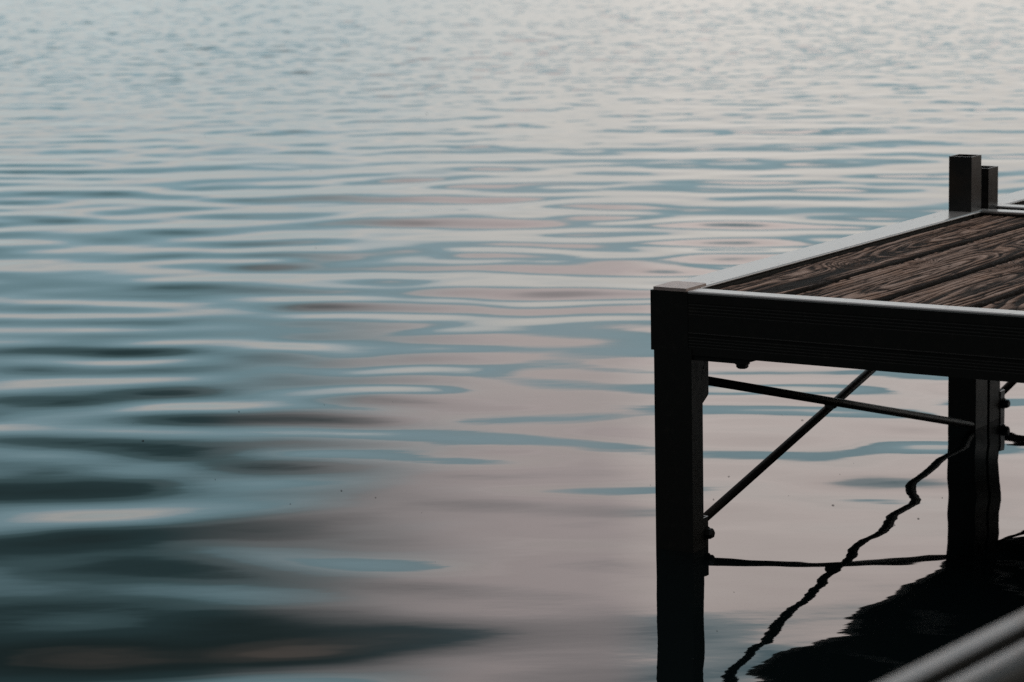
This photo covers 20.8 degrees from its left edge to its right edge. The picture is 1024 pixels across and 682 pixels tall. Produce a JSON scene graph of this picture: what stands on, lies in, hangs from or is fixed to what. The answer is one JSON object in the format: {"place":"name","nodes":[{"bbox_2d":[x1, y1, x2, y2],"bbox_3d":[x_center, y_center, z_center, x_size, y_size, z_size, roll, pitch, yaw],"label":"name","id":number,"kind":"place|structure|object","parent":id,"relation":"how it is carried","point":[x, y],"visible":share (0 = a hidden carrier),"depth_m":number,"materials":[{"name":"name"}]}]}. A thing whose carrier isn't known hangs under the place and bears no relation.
{"place":"outdoors","nodes":[
{"label":"outdoors","id":0,"kind":"place"},
{"bbox_2d":[0,0,1023,681],"bbox_3d":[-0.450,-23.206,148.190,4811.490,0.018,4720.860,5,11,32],"label":"water","id":1,"kind":"structure","parent":0,"point":[410,314],"depth_m":7.01,"materials":[{"name":"blue liquid"}]},
{"bbox_2d":[650,154,1023,552],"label":"dock section","id":2,"kind":"object","parent":1,"relation":"in","point":[941,293],"visible":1,"depth_m":4.78,"materials":[{"name":"wood"}]},
{"bbox_2d":[981,165,1023,421],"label":"dock section","id":3,"kind":"object","parent":1,"relation":"in","point":[998,402],"visible":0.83,"depth_m":5.90,"materials":[{"name":"paint"}]},
{"bbox_2d":[882,610,1023,681],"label":"handrail","id":4,"kind":"object","parent":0,"point":[994,653],"depth_m":1.61,"materials":[{"name":"metal"}]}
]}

